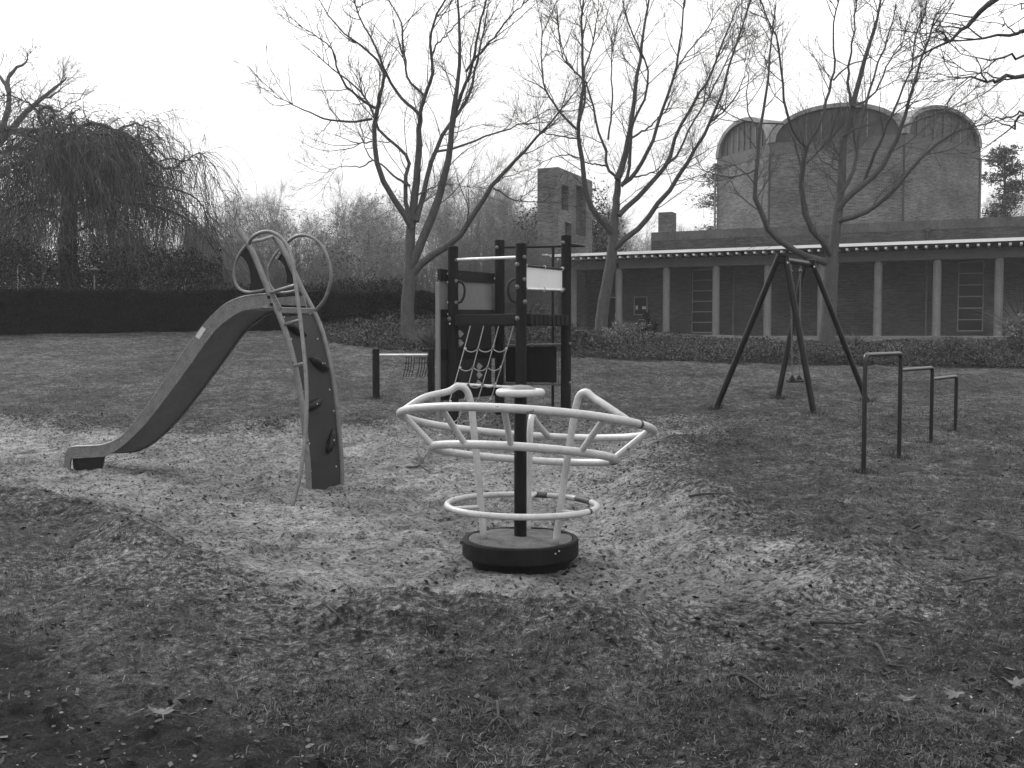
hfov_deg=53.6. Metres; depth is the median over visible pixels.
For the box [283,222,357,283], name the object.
bare tree
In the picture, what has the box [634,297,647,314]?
notice board
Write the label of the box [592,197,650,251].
bare tree
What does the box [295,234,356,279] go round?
evergreen bush
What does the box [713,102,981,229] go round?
chapel
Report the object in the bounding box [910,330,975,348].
ornamental grass
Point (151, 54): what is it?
sky
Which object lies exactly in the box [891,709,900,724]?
fallen twig
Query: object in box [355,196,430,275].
bare tree
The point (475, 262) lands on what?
leafless bush
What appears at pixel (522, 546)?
spinner carousel
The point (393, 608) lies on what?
fallen leaf
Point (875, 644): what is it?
fallen twig
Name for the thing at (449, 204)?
bare tree
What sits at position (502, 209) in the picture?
bare tree
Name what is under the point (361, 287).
undergrowth
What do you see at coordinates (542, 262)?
leafless bush
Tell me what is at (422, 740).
fallen leaf
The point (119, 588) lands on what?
fallen twig
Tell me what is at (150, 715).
fallen twig
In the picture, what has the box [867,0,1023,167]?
overhanging tree
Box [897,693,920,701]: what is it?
fallen leaf
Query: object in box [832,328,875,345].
ornamental grass
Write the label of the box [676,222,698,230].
bare tree
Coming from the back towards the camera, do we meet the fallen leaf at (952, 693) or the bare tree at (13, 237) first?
the bare tree at (13, 237)
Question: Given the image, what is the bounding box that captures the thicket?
[0,183,565,313]
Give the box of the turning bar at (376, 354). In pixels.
[372,349,434,398]
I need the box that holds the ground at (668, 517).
[0,329,1023,767]
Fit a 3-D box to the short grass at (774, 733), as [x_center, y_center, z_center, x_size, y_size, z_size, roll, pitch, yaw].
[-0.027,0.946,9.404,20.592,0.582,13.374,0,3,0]
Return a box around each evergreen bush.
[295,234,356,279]
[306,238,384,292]
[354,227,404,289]
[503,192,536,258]
[588,169,631,252]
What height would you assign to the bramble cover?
1.263 m
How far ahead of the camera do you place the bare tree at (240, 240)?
132.53 m
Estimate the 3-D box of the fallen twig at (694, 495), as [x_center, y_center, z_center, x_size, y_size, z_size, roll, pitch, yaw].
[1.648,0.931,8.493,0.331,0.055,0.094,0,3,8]
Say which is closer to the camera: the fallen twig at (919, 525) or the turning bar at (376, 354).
the fallen twig at (919, 525)
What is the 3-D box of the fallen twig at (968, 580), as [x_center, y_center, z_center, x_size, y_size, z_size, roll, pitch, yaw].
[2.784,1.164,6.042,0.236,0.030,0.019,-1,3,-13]
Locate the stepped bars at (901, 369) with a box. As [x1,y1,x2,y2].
[861,351,957,472]
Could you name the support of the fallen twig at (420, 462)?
on the ground at (668, 517)
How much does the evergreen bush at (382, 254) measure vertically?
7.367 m
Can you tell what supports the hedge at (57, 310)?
on the ground at (668, 517)
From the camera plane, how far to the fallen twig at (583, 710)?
4.07 m
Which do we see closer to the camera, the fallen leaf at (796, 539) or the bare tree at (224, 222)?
the fallen leaf at (796, 539)
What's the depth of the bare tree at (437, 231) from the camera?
135.20 m
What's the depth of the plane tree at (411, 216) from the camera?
26.52 m
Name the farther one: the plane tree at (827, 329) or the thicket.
the thicket
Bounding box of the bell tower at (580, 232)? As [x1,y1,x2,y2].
[537,167,591,329]
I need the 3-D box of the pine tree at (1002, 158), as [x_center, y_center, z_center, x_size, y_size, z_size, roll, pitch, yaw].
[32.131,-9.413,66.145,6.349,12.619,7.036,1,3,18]
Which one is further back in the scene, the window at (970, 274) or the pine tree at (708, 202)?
the pine tree at (708, 202)
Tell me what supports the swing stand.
on the ground at (668, 517)
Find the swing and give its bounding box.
[786,264,804,382]
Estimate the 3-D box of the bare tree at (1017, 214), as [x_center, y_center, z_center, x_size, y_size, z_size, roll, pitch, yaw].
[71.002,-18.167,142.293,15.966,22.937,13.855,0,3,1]
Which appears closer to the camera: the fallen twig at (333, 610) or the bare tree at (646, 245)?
the fallen twig at (333, 610)
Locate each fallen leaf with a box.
[148,702,176,719]
[198,553,213,558]
[219,581,229,589]
[332,598,347,607]
[384,603,401,612]
[405,733,429,746]
[791,536,803,542]
[836,497,852,504]
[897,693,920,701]
[944,687,964,699]
[1003,676,1023,687]
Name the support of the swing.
hanging from the swing stand
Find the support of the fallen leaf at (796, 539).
on the ground at (668, 517)
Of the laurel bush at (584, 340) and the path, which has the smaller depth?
the laurel bush at (584, 340)
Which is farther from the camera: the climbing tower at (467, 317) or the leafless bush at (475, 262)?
the leafless bush at (475, 262)
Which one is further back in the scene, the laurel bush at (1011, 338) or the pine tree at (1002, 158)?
the pine tree at (1002, 158)
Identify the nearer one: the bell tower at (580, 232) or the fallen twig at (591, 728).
the fallen twig at (591, 728)
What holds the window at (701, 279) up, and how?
in the colonnade wing
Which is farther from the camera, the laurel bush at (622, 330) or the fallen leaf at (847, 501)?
the laurel bush at (622, 330)
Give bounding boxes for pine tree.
[685,165,716,229]
[981,140,1023,217]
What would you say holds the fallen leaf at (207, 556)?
on the ground at (668, 517)
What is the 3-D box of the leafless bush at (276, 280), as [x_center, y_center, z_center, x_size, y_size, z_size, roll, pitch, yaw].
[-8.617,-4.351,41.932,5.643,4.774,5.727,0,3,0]
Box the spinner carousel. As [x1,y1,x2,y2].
[396,383,657,574]
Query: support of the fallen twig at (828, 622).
on the ground at (668, 517)
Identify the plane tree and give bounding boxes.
[227,0,611,343]
[488,0,796,334]
[639,0,1023,346]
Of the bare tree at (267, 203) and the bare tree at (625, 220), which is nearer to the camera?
the bare tree at (625, 220)
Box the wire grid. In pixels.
[403,356,430,376]
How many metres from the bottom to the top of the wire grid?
0.367 m
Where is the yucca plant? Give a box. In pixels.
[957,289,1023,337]
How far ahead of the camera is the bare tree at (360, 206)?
164.74 m
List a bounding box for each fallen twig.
[114,587,132,590]
[144,710,185,717]
[241,636,264,643]
[325,604,346,624]
[396,440,438,470]
[484,700,512,733]
[579,703,592,718]
[588,721,607,731]
[689,493,727,496]
[726,673,765,691]
[810,620,860,627]
[873,642,905,675]
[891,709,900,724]
[911,524,932,537]
[944,557,960,560]
[961,575,995,582]
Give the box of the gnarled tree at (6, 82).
[0,28,107,172]
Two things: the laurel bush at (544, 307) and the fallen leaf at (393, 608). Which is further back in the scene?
the laurel bush at (544, 307)
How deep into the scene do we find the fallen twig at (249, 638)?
4.86 m
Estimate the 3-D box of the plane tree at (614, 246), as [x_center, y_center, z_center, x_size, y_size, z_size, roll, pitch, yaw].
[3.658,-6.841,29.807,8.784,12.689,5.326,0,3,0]
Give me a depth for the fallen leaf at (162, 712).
3.87 m
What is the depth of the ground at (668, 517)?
6.69 m
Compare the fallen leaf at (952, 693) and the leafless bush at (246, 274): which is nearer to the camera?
the fallen leaf at (952, 693)
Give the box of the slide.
[64,227,344,505]
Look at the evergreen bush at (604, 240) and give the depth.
57.30 m
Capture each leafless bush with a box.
[172,235,277,289]
[185,253,311,290]
[231,229,365,290]
[332,241,436,292]
[377,243,494,293]
[397,190,550,329]
[464,210,582,328]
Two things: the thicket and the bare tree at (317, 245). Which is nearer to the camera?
the thicket
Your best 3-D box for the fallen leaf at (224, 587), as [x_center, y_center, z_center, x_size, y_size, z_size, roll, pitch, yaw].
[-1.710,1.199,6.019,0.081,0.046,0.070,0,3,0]
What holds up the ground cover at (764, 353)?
on the ground at (668, 517)
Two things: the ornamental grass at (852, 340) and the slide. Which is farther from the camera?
the ornamental grass at (852, 340)
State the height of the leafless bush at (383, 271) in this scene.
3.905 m
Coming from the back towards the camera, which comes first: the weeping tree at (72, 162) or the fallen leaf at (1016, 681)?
the weeping tree at (72, 162)
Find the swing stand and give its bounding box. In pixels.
[713,254,869,413]
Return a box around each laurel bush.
[505,300,581,341]
[560,328,625,349]
[601,317,659,341]
[634,310,660,332]
[995,308,1023,351]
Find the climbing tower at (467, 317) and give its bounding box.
[435,235,584,440]
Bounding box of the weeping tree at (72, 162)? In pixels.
[0,68,259,291]
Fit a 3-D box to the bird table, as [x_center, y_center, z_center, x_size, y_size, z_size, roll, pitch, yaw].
[-13.098,-2.609,31.811,0.330,2.072,0.322,0,3,0]
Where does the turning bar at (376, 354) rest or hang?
on the ground at (668, 517)
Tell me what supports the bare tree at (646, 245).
on the ground at (668, 517)
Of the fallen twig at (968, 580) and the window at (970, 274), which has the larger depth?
the window at (970, 274)
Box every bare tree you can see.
[0,200,55,285]
[165,221,224,277]
[178,195,268,280]
[217,176,326,275]
[224,225,272,288]
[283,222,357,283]
[300,166,406,279]
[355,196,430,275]
[401,144,516,266]
[416,210,480,275]
[448,168,531,267]
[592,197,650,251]
[618,212,657,251]
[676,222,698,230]
[981,182,1023,216]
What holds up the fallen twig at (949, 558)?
on the ground at (668, 517)
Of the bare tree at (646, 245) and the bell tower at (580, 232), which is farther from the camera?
the bare tree at (646, 245)
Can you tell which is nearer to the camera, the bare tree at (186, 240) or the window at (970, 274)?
the window at (970, 274)
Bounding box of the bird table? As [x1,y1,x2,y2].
[89,268,99,289]
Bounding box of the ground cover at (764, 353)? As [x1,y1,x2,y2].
[571,327,1023,367]
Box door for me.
[608,297,614,330]
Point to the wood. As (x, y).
(312, 251)
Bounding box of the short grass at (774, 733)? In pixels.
[0,409,1023,767]
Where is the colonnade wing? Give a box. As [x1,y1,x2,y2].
[550,212,1023,335]
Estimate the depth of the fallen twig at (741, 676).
4.27 m
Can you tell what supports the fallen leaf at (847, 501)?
on the ground at (668, 517)
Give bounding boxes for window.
[690,269,712,333]
[956,261,983,331]
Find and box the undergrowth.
[0,224,416,293]
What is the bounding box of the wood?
[9,230,650,288]
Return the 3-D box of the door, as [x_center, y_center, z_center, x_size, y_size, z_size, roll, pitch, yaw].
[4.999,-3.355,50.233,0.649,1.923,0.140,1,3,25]
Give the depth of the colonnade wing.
45.27 m
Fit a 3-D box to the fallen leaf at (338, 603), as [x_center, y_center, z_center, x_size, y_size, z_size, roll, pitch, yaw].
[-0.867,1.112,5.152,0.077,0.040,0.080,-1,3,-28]
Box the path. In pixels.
[951,336,1007,336]
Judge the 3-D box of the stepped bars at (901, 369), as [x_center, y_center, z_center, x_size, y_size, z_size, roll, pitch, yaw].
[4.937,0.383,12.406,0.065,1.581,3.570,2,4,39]
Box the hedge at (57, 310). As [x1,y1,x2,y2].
[0,287,434,334]
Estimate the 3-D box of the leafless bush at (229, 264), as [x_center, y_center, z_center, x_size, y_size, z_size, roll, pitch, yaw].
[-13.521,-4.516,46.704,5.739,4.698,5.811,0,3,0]
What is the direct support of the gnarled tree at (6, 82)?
on the ground at (668, 517)
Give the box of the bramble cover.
[321,309,573,351]
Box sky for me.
[0,0,1023,295]
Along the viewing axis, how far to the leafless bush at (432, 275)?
42.83 m
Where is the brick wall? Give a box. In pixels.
[513,267,586,329]
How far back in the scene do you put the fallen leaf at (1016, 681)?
4.23 m
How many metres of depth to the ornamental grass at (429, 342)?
24.85 m
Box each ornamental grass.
[403,319,435,348]
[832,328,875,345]
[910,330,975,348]
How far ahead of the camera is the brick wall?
49.83 m
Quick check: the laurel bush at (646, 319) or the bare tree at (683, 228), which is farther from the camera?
the bare tree at (683, 228)
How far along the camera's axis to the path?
40.40 m
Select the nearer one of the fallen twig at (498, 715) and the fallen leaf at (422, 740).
the fallen leaf at (422, 740)

